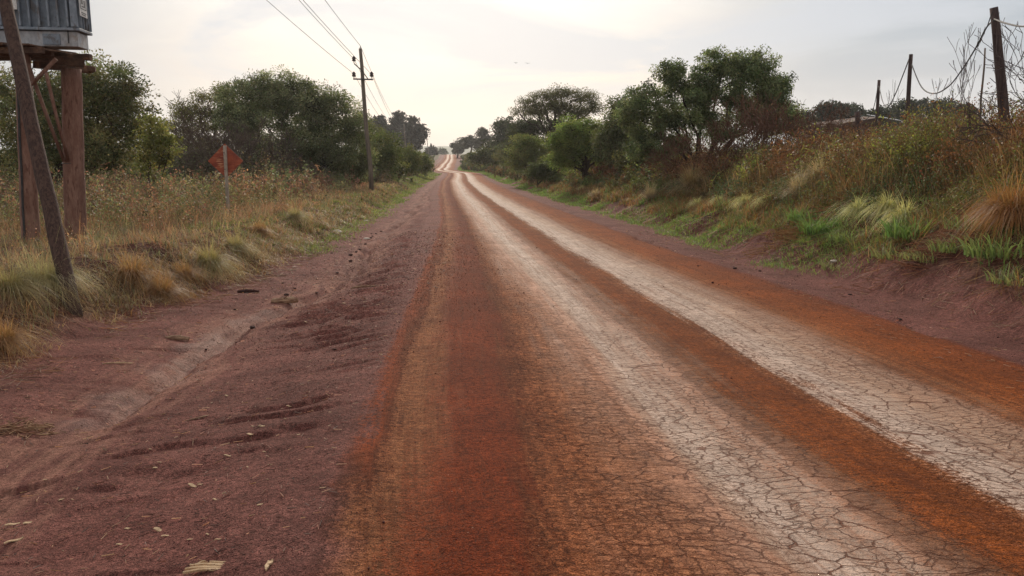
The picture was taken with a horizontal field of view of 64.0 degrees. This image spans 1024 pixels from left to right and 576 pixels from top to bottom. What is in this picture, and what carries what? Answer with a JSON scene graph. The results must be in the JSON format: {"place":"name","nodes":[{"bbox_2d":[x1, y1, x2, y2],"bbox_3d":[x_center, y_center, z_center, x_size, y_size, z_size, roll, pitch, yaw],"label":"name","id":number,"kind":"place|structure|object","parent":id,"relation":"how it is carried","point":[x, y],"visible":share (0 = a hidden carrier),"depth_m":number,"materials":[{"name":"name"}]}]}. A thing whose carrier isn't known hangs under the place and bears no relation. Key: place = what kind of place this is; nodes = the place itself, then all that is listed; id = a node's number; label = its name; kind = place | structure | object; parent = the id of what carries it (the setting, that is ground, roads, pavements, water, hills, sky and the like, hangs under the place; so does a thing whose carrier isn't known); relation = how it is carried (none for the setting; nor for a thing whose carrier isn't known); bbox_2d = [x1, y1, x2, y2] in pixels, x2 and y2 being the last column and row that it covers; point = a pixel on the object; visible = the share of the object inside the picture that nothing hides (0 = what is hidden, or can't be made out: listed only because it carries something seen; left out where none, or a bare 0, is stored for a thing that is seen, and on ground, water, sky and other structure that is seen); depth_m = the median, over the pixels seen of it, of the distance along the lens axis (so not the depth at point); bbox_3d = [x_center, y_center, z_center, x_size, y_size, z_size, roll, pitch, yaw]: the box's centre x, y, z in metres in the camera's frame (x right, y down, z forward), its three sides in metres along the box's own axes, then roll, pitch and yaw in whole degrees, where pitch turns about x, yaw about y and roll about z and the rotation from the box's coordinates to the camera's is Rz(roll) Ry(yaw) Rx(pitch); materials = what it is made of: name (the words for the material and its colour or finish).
{"place":"outdoors","nodes":[
{"label":"outdoors","id":0,"kind":"place"},
{"bbox_2d":[0,154,444,575],"bbox_3d":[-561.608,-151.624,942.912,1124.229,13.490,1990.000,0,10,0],"label":"ground","id":1,"kind":"structure","parent":0,"point":[411,215],"depth_m":5.64,"materials":[{"name":"soil"}]},
{"bbox_2d":[0,415,77,438],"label":"dry stalks","id":2,"kind":"object","parent":1,"relation":"on","point":[13,428],"visible":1,"depth_m":5.51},
{"bbox_2d":[0,313,81,365],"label":"grass tussock","id":3,"kind":"object","parent":1,"relation":"on","point":[7,341],"depth_m":7.49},
{"bbox_2d":[0,0,82,317],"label":"leaning pole","id":4,"kind":"object","parent":1,"relation":"on","point":[50,205],"visible":0.9,"depth_m":9.58,"materials":[{"name":"brown wood"}]},
{"bbox_2d":[0,42,95,243],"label":"transformer platform","id":5,"kind":"structure","parent":1,"relation":"on","point":[72,67],"depth_m":13.93,"materials":[{"name":"brown wood"}]},
{"bbox_2d":[0,0,92,49],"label":"transformer","id":6,"kind":"object","parent":5,"relation":"on","point":[61,24],"visible":0.83,"depth_m":13.18,"materials":[{"name":"grey paint"}]},
{"bbox_2d":[0,230,119,329],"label":"grass tussock","id":7,"kind":"object","parent":1,"relation":"on","point":[11,281],"depth_m":8.61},
{"bbox_2d":[1,219,141,323],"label":"grass tussock","id":8,"kind":"object","parent":1,"relation":"on","point":[50,270],"depth_m":9.24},
{"bbox_2d":[0,49,166,199],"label":"tree","id":9,"kind":"object","parent":1,"relation":"on","point":[109,107],"visible":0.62,"depth_m":26.01,"materials":[{"name":"green plant"}]},
{"bbox_2d":[87,241,200,306],"bbox_3d":[-4.900,-0.164,10.754,1.995,0.978,1.842,0,2,-41],"label":"grass tussock","id":10,"kind":"object","parent":1,"relation":"on","point":[137,272],"depth_m":10.63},
{"bbox_2d":[126,111,186,202],"bbox_3d":[-10.674,-3.822,24.645,1.512,2.894,1.522,8,12,38],"label":"bush","id":11,"kind":"object","parent":1,"relation":"on","point":[163,143],"visible":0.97,"depth_m":24.49,"materials":[{"name":"green plant"}]},
{"bbox_2d":[126,259,219,304],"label":"grass tussock","id":12,"kind":"object","parent":1,"relation":"on","point":[164,284],"depth_m":10.70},
{"bbox_2d":[133,135,218,185],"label":"shrub","id":13,"kind":"object","parent":1,"relation":"on","point":[189,157],"visible":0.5,"depth_m":33.45,"materials":[{"name":"green plant"}]},
{"bbox_2d":[165,330,189,340],"bbox_3d":[-3.562,0.507,8.726,0.267,0.109,0.059,2,10,9],"label":"branch stub","id":14,"kind":"object","parent":1,"relation":"on","point":[177,337],"visible":0.99,"depth_m":8.71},
{"bbox_2d":[0,154,378,269],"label":"weeds","id":15,"kind":"object","parent":1,"relation":"on","point":[99,190],"visible":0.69,"depth_m":21.53,"materials":[{"name":"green plant"}]},
{"bbox_2d":[165,257,223,291],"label":"grass tussock","id":16,"kind":"object","parent":1,"relation":"on","point":[186,271],"depth_m":11.72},
{"bbox_2d":[183,560,224,573],"bbox_3d":[-1.200,1.115,3.293,0.218,0.018,0.076,-2,10,-10],"label":"split board","id":17,"kind":"object","parent":1,"relation":"on","point":[202,565],"visible":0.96,"depth_m":3.27,"materials":[{"name":"brown wood"}]},
{"bbox_2d":[0,180,408,372],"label":"dry grass","id":18,"kind":"structure","parent":1,"relation":"on","point":[145,235],"depth_m":13.80,"materials":[{"name":"plant"}]},
{"bbox_2d":[128,88,284,179],"bbox_3d":[-13.226,-6.763,37.518,5.516,4.597,8.510,7,12,38],"label":"shrub","id":19,"kind":"object","parent":1,"relation":"on","point":[239,139],"visible":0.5,"depth_m":36.85,"materials":[{"name":"green plant"}]},
{"bbox_2d":[161,81,269,158],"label":"tree","id":20,"kind":"object","parent":1,"relation":"on","point":[179,106],"visible":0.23,"depth_m":46.44,"materials":[{"name":"green plant"}]},
{"bbox_2d":[208,144,242,209],"bbox_3d":[-7.091,-2.504,20.365,0.875,2.134,0.086,0,10,0],"label":"road sign","id":21,"kind":"object","parent":1,"relation":"on","point":[225,160],"visible":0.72,"depth_m":20.29,"materials":[{"name":"metal"}]},
{"bbox_2d":[179,208,275,287],"bbox_3d":[-4.548,-0.451,12.675,2.619,1.529,2.021,7,12,36],"label":"grass tussock","id":22,"kind":"object","parent":1,"relation":"on","point":[212,258],"depth_m":12.54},
{"bbox_2d":[217,270,269,284],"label":"dry stalks","id":23,"kind":"object","parent":1,"relation":"on","point":[239,279],"visible":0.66,"depth_m":12.75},
{"bbox_2d":[237,287,258,292],"bbox_3d":[-3.792,0.038,11.789,0.307,0.083,0.080,0,10,0],"label":"root","id":24,"kind":"object","parent":1,"relation":"on","point":[248,291],"visible":0.99,"depth_m":11.77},
{"bbox_2d":[217,213,296,266],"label":"grass tussock","id":25,"kind":"object","parent":1,"relation":"on","point":[236,244],"depth_m":14.16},
{"bbox_2d":[241,216,285,249],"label":"grass tussock","id":26,"kind":"object","parent":1,"relation":"on","point":[261,229],"depth_m":17.09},
{"bbox_2d":[214,119,346,183],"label":"shrub","id":27,"kind":"object","parent":1,"relation":"on","point":[269,144],"visible":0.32,"depth_m":41.37,"materials":[{"name":"green plant"}]},
{"bbox_2d":[271,293,297,303],"bbox_3d":[-3.123,0.154,11.273,0.362,0.148,0.131,-3,10,-15],"label":"log","id":28,"kind":"object","parent":1,"relation":"on","point":[288,300],"visible":0.98,"depth_m":11.25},
{"bbox_2d":[207,64,385,183],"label":"tree","id":29,"kind":"object","parent":1,"relation":"on","point":[319,134],"visible":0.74,"depth_m":44.31,"materials":[{"name":"green plant"}]},
{"bbox_2d":[273,188,326,234],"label":"grass tussock","id":30,"kind":"object","parent":1,"relation":"on","point":[295,214],"depth_m":21.06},
{"bbox_2d":[352,47,373,190],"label":"power pole","id":31,"kind":"object","parent":1,"relation":"on","point":[369,156],"visible":0.94,"depth_m":41.06,"materials":[{"name":"brown wood"}]},
{"bbox_2d":[267,0,400,131],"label":"power line","id":32,"kind":"object","parent":31,"relation":"attached to","point":[322,48],"visible":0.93,"depth_m":34.91,"materials":[{"name":"metal"}]},
{"bbox_2d":[353,107,386,156],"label":"tree","id":33,"kind":"object","parent":1,"relation":"on","point":[373,125],"visible":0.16,"depth_m":82.17,"materials":[{"name":"green plant"}]},
{"bbox_2d":[368,114,387,131],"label":"tree","id":34,"kind":"object","parent":1,"relation":"on","point":[378,120],"visible":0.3,"depth_m":243.91,"materials":[{"name":"green plant"}]},
{"bbox_2d":[360,127,411,181],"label":"bush","id":35,"kind":"object","parent":1,"relation":"on","point":[389,154],"visible":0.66,"depth_m":60.73,"materials":[{"name":"green plant"}]},
{"bbox_2d":[386,110,407,147],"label":"eucalyptus tree","id":36,"kind":"object","parent":1,"relation":"on","point":[398,116],"visible":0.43,"depth_m":238.87,"materials":[{"name":"green plant"}]},
{"bbox_2d":[394,143,427,175],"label":"bush","id":37,"kind":"object","parent":1,"relation":"on","point":[415,162],"visible":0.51,"depth_m":72.83,"materials":[{"name":"green plant"}]},
{"bbox_2d":[396,115,430,150],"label":"eucalyptus tree","id":38,"kind":"object","parent":1,"relation":"on","point":[416,135],"visible":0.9,"depth_m":234.23,"materials":[{"name":"green plant"}]},
{"bbox_2d":[413,150,435,174],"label":"bush","id":39,"kind":"object","parent":1,"relation":"on","point":[426,166],"visible":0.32,"depth_m":90.66,"materials":[{"name":"green plant"}]},
{"bbox_2d":[0,120,852,191],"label":"thicket","id":40,"kind":"object","parent":1,"relation":"on","point":[258,167],"visible":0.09,"depth_m":35.75,"materials":[{"name":"green plant"}]},
{"bbox_2d":[424,143,437,154],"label":"tree","id":41,"kind":"object","parent":1,"relation":"on","point":[432,150],"visible":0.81,"depth_m":338.85,"materials":[{"name":"green plant"}]},
{"bbox_2d":[88,166,982,277],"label":"short grass","id":42,"kind":"structure","parent":1,"relation":"on","point":[430,177],"depth_m":20.87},
{"bbox_2d":[0,146,749,154],"bbox_3d":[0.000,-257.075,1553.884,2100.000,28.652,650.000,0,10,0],"label":"hills","id":43,"kind":"structure","parent":0,"point":[466,151],"depth_m":1382.21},
{"bbox_2d":[0,227,1023,575],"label":"gravel","id":44,"kind":"structure","parent":0,"point":[392,397],"depth_m":6.22,"materials":[{"name":"gravel"}]},
{"bbox_2d":[0,0,1023,147],"label":"sky","id":45,"kind":"structure","parent":0,"point":[449,65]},
{"bbox_2d":[342,154,1023,575],"bbox_3d":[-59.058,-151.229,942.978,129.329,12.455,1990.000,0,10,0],"label":"dirt road","id":46,"kind":"structure","parent":0,"point":[894,458],"depth_m":4.95,"materials":[{"name":"soil"}]},
{"bbox_2d":[454,154,1023,365],"bbox_3d":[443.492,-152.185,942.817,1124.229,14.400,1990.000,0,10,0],"label":"ground","id":47,"kind":"structure","parent":0,"point":[968,328],"depth_m":10.86,"materials":[{"name":"soil"}]},
{"bbox_2d":[357,152,513,185],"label":"undergrowth","id":48,"kind":"object","parent":47,"relation":"on","point":[382,178],"visible":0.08,"depth_m":72.83,"materials":[{"name":"green plant"}]},
{"bbox_2d":[449,137,465,157],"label":"tree","id":49,"kind":"object","parent":47,"relation":"on","point":[457,149],"visible":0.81,"depth_m":294.58,"materials":[{"name":"green plant"}]},
{"bbox_2d":[460,135,480,152],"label":"pine tree","id":50,"kind":"object","parent":47,"relation":"on","point":[468,142],"visible":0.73,"depth_m":260.08,"materials":[{"name":"green plant"}]},
{"bbox_2d":[474,127,492,148],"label":"tree","id":51,"kind":"object","parent":47,"relation":"on","point":[482,134],"visible":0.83,"depth_m":235.17,"materials":[{"name":"green plant"}]},
{"bbox_2d":[464,143,507,169],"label":"bush","id":52,"kind":"object","parent":47,"relation":"on","point":[481,156],"visible":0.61,"depth_m":117.70,"materials":[{"name":"green plant"}]},
{"bbox_2d":[480,116,516,147],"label":"tree","id":53,"kind":"object","parent":47,"relation":"on","point":[499,127],"visible":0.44,"depth_m":146.32,"materials":[{"name":"green plant"}]},
{"bbox_2d":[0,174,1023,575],"bbox_3d":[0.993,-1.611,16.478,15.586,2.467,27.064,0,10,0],"label":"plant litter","id":54,"kind":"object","parent":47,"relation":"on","point":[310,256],"visible":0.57,"depth_m":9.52,"materials":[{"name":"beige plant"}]},
{"bbox_2d":[501,133,554,173],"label":"bush","id":55,"kind":"object","parent":47,"relation":"on","point":[530,148],"visible":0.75,"depth_m":62.63,"materials":[{"name":"green plant"}]},
{"bbox_2d":[499,114,574,164],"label":"tree","id":56,"kind":"object","parent":47,"relation":"on","point":[523,126],"visible":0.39,"depth_m":81.94,"materials":[{"name":"green plant"}]},
{"bbox_2d":[516,158,560,186],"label":"bush","id":57,"kind":"object","parent":47,"relation":"on","point":[538,170],"visible":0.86,"depth_m":54.09,"materials":[{"name":"green plant"}]},
{"bbox_2d":[508,82,610,136],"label":"acacia tree","id":58,"kind":"object","parent":47,"relation":"on","point":[556,104],"visible":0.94,"depth_m":75.84,"materials":[{"name":"green plant"}]},
{"bbox_2d":[540,112,607,177],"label":"tree","id":59,"kind":"object","parent":47,"relation":"on","point":[571,143],"visible":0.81,"depth_m":45.01,"materials":[{"name":"green plant"}]},
{"bbox_2d":[588,88,650,172],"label":"tree","id":60,"kind":"object","parent":47,"relation":"on","point":[611,139],"visible":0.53,"depth_m":40.81,"materials":[{"name":"green plant"}]},
{"bbox_2d":[610,141,676,174],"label":"bush","id":61,"kind":"object","parent":47,"relation":"on","point":[618,163],"visible":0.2,"depth_m":37.41,"materials":[{"name":"green plant"}]},
{"bbox_2d":[631,179,663,199],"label":"grass tussock","id":62,"kind":"object","parent":47,"relation":"on","point":[651,193],"depth_m":28.32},
{"bbox_2d":[642,129,698,177],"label":"shrub","id":63,"kind":"object","parent":47,"relation":"on","point":[665,160],"visible":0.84,"depth_m":30.40,"materials":[{"name":"green plant"}]},
{"bbox_2d":[659,149,708,195],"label":"grass tussock","id":64,"kind":"object","parent":47,"relation":"on","point":[689,180],"depth_m":25.44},
{"bbox_2d":[611,43,808,171],"bbox_3d":[7.563,-6.674,31.291,7.600,5.193,2.441,0,10,0],"label":"tree","id":65,"kind":"object","parent":47,"relation":"on","point":[741,71],"visible":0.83,"depth_m":30.92,"materials":[{"name":"green plant"}]},
{"bbox_2d":[665,95,773,167],"bbox_3d":[6.912,-4.866,26.323,2.941,2.805,3.460,8,12,40],"label":"shrub","id":66,"kind":"object","parent":47,"relation":"on","point":[717,134],"visible":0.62,"depth_m":25.84,"materials":[{"name":"green plant"}]},
{"bbox_2d":[722,190,754,210],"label":"grass tussock","id":67,"kind":"object","parent":47,"relation":"on","point":[742,200],"depth_m":19.87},
{"bbox_2d":[460,79,1023,232],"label":"brush","id":68,"kind":"object","parent":47,"relation":"on","point":[631,175],"visible":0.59,"depth_m":16.10,"materials":[{"name":"green plant"}]},
{"bbox_2d":[987,12,1023,118],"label":"sapling","id":69,"kind":"object","parent":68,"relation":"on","point":[1004,61],"visible":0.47,"depth_m":13.83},
{"bbox_2d":[703,91,800,170],"bbox_3d":[7.197,-4.745,25.412,3.008,2.673,3.079,-3,10,-15],"label":"shrub","id":70,"kind":"object","parent":47,"relation":"on","point":[763,139],"visible":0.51,"depth_m":25.18,"materials":[{"name":"green plant"}]},
{"bbox_2d":[745,192,773,207],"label":"grass tussock","id":71,"kind":"object","parent":47,"relation":"on","point":[760,201],"depth_m":18.68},
{"bbox_2d":[517,109,1023,301],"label":"bank grass","id":72,"kind":"structure","parent":47,"relation":"on","point":[639,199],"depth_m":15.71,"materials":[{"name":"plant"}]},
{"bbox_2d":[715,99,830,160],"bbox_3d":[7.796,-4.543,24.697,3.126,2.384,4.083,7,12,37],"label":"shrub","id":73,"kind":"object","parent":47,"relation":"on","point":[769,120],"visible":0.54,"depth_m":24.54,"materials":[{"name":"green plant"}]},
{"bbox_2d":[711,186,858,259],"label":"dry stalks","id":74,"kind":"object","parent":47,"relation":"on","point":[790,230],"visible":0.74,"depth_m":15.35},
{"bbox_2d":[769,164,809,198],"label":"grass tussock","id":75,"kind":"object","parent":47,"relation":"on","point":[793,185],"depth_m":17.64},
{"bbox_2d":[782,205,823,220],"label":"grass clump","id":76,"kind":"object","parent":47,"relation":"on","point":[794,217],"visible":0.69,"depth_m":15.63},
{"bbox_2d":[773,142,848,185],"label":"grass tussock","id":77,"kind":"object","parent":47,"relation":"on","point":[816,169],"depth_m":17.38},
{"bbox_2d":[762,100,869,149],"bbox_3d":[8.843,-4.532,24.563,3.019,2.221,3.148,-8,13,-40],"label":"shrub","id":78,"kind":"object","parent":47,"relation":"on","point":[795,121],"visible":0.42,"depth_m":24.23,"materials":[{"name":"green plant"}]},
{"bbox_2d":[792,211,841,234],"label":"grass clump","id":79,"kind":"object","parent":47,"relation":"on","point":[806,225],"visible":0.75,"depth_m":14.52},
{"bbox_2d":[781,99,873,148],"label":"shrub","id":80,"kind":"object","parent":47,"relation":"on","point":[831,128],"visible":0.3,"depth_m":22.43,"materials":[{"name":"green plant"}]},
{"bbox_2d":[812,100,846,121],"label":"pine tree","id":81,"kind":"object","parent":47,"relation":"on","point":[820,109],"visible":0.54,"depth_m":113.71,"materials":[{"name":"green plant"}]},
{"bbox_2d":[820,258,847,270],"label":"grass clump","id":82,"kind":"object","parent":47,"relation":"on","point":[823,265],"visible":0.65,"depth_m":12.93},
{"bbox_2d":[812,227,869,242],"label":"grass clump","id":83,"kind":"object","parent":47,"relation":"on","point":[836,238],"visible":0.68,"depth_m":13.58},
{"bbox_2d":[819,187,869,222],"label":"grass tussock","id":84,"kind":"object","parent":47,"relation":"on","point":[853,210],"depth_m":14.32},
{"bbox_2d":[835,100,857,118],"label":"pine tree","id":85,"kind":"object","parent":47,"relation":"on","point":[852,110],"visible":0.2,"depth_m":117.69,"materials":[{"name":"green plant"}]},
{"bbox_2d":[811,114,900,140],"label":"shed","id":86,"kind":"structure","parent":47,"relation":"on","point":[871,119],"depth_m":57.07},
{"bbox_2d":[848,102,866,116],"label":"pine tree","id":87,"kind":"object","parent":47,"relation":"on","point":[861,110],"visible":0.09,"depth_m":124.94,"materials":[{"name":"green plant"}]},
{"bbox_2d":[815,186,906,231],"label":"grass tussock","id":88,"kind":"object","parent":47,"relation":"on","point":[886,205],"depth_m":13.67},
{"bbox_2d":[875,80,880,134],"bbox_3d":[13.099,-5.500,29.493,0.172,3.855,0.136,-3,10,-15],"label":"cable post","id":89,"kind":"object","parent":47,"relation":"on","point":[877,101],"visible":0.35,"depth_m":29.28,"materials":[{"name":"brown wood"}]},
{"bbox_2d":[867,104,896,133],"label":"pine tree","id":90,"kind":"object","parent":47,"relation":"on","point":[882,110],"visible":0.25,"depth_m":113.98,"materials":[{"name":"green plant"}]},
{"bbox_2d":[857,190,924,234],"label":"grass tussock","id":91,"kind":"object","parent":47,"relation":"on","point":[903,211],"depth_m":12.90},
{"bbox_2d":[864,239,925,260],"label":"grass clump","id":92,"kind":"object","parent":47,"relation":"on","point":[887,255],"visible":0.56,"depth_m":11.57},
{"bbox_2d":[863,211,938,239],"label":"grass clump","id":93,"kind":"object","parent":47,"relation":"on","point":[888,231],"visible":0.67,"depth_m":11.91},
{"bbox_2d":[889,97,921,127],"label":"pine tree","id":94,"kind":"object","parent":47,"relation":"on","point":[898,112],"visible":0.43,"depth_m":121.75,"materials":[{"name":"green plant"}]},
{"bbox_2d":[904,54,912,125],"bbox_3d":[9.915,-4.176,20.593,0.145,3.280,0.124,0,10,0],"label":"cable post","id":95,"kind":"object","parent":47,"relation":"on","point":[908,90],"visible":0.44,"depth_m":20.41,"materials":[{"name":"brown wood"}]},
{"bbox_2d":[899,245,943,263],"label":"grass clump","id":96,"kind":"object","parent":47,"relation":"on","point":[915,258],"visible":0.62,"depth_m":10.83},
{"bbox_2d":[833,171,1023,298],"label":"dry stalks","id":97,"kind":"object","parent":47,"relation":"on","point":[933,240],"visible":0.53,"depth_m":10.92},
{"bbox_2d":[917,98,954,124],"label":"pine tree","id":98,"kind":"object","parent":47,"relation":"on","point":[927,108],"visible":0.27,"depth_m":114.84,"materials":[{"name":"green plant"}]},
{"bbox_2d":[916,236,970,253],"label":"grass clump","id":99,"kind":"object","parent":47,"relation":"on","point":[940,247],"visible":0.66,"depth_m":10.52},
{"bbox_2d":[935,210,988,231],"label":"grass clump","id":100,"kind":"object","parent":47,"relation":"on","point":[955,225],"visible":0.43,"depth_m":10.77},
{"bbox_2d":[901,149,1023,292],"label":"grass tussock","id":101,"kind":"object","parent":47,"relation":"on","point":[1011,212],"depth_m":9.99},
{"bbox_2d":[949,60,981,109],"bbox_3d":[8.503,-3.549,15.307,0.514,1.465,0.593,0,10,0],"label":"sapling","id":102,"kind":"object","parent":47,"relation":"on","point":[963,90],"visible":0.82,"depth_m":15.28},
{"bbox_2d":[949,102,981,125],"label":"pine tree","id":103,"kind":"object","parent":47,"relation":"on","point":[956,107],"visible":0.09,"depth_m":116.69,"materials":[{"name":"green plant"}]},
{"bbox_2d":[947,22,984,124],"bbox_3d":[8.703,-3.985,15.768,0.576,2.157,0.652,0,10,0],"label":"sapling","id":104,"kind":"object","parent":47,"relation":"on","point":[963,55],"visible":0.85,"depth_m":15.78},
{"bbox_2d":[938,229,1023,259],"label":"grass clump","id":105,"kind":"object","parent":47,"relation":"on","point":[972,253],"visible":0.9,"depth_m":9.59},
{"bbox_2d":[941,173,1023,239],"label":"grass tussock","id":106,"kind":"object","parent":47,"relation":"on","point":[993,199],"depth_m":10.50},
{"bbox_2d":[979,48,985,122],"bbox_3d":[8.396,-3.126,14.682,0.086,2.263,0.050,-2,10,-11],"label":"thin pole","id":107,"kind":"object","parent":47,"relation":"on","point":[982,84],"visible":0.39,"depth_m":14.57,"materials":[{"name":"brown wood"}]},
{"bbox_2d":[952,20,1023,148],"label":"bare tree","id":108,"kind":"object","parent":47,"relation":"on","point":[981,109],"visible":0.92,"depth_m":12.39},
{"bbox_2d":[989,7,1010,132],"bbox_3d":[8.168,-3.259,13.650,0.687,2.727,0.199,0,10,0],"label":"cable post","id":109,"kind":"object","parent":47,"relation":"on","point":[1000,77],"visible":0.56,"depth_m":13.54,"materials":[{"name":"brown wood"}]},
{"bbox_2d":[911,20,993,93],"bbox_3d":[8.999,-4.543,16.843,0.311,0.900,7.295,3,10,16],"label":"cable","id":110,"kind":"object","parent":109,"relation":"attached to","point":[959,72],"visible":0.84,"depth_m":16.93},
{"bbox_2d":[982,261,1023,286],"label":"grass clump","id":111,"kind":"object","parent":47,"relation":"on","point":[1000,281],"visible":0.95,"depth_m":8.85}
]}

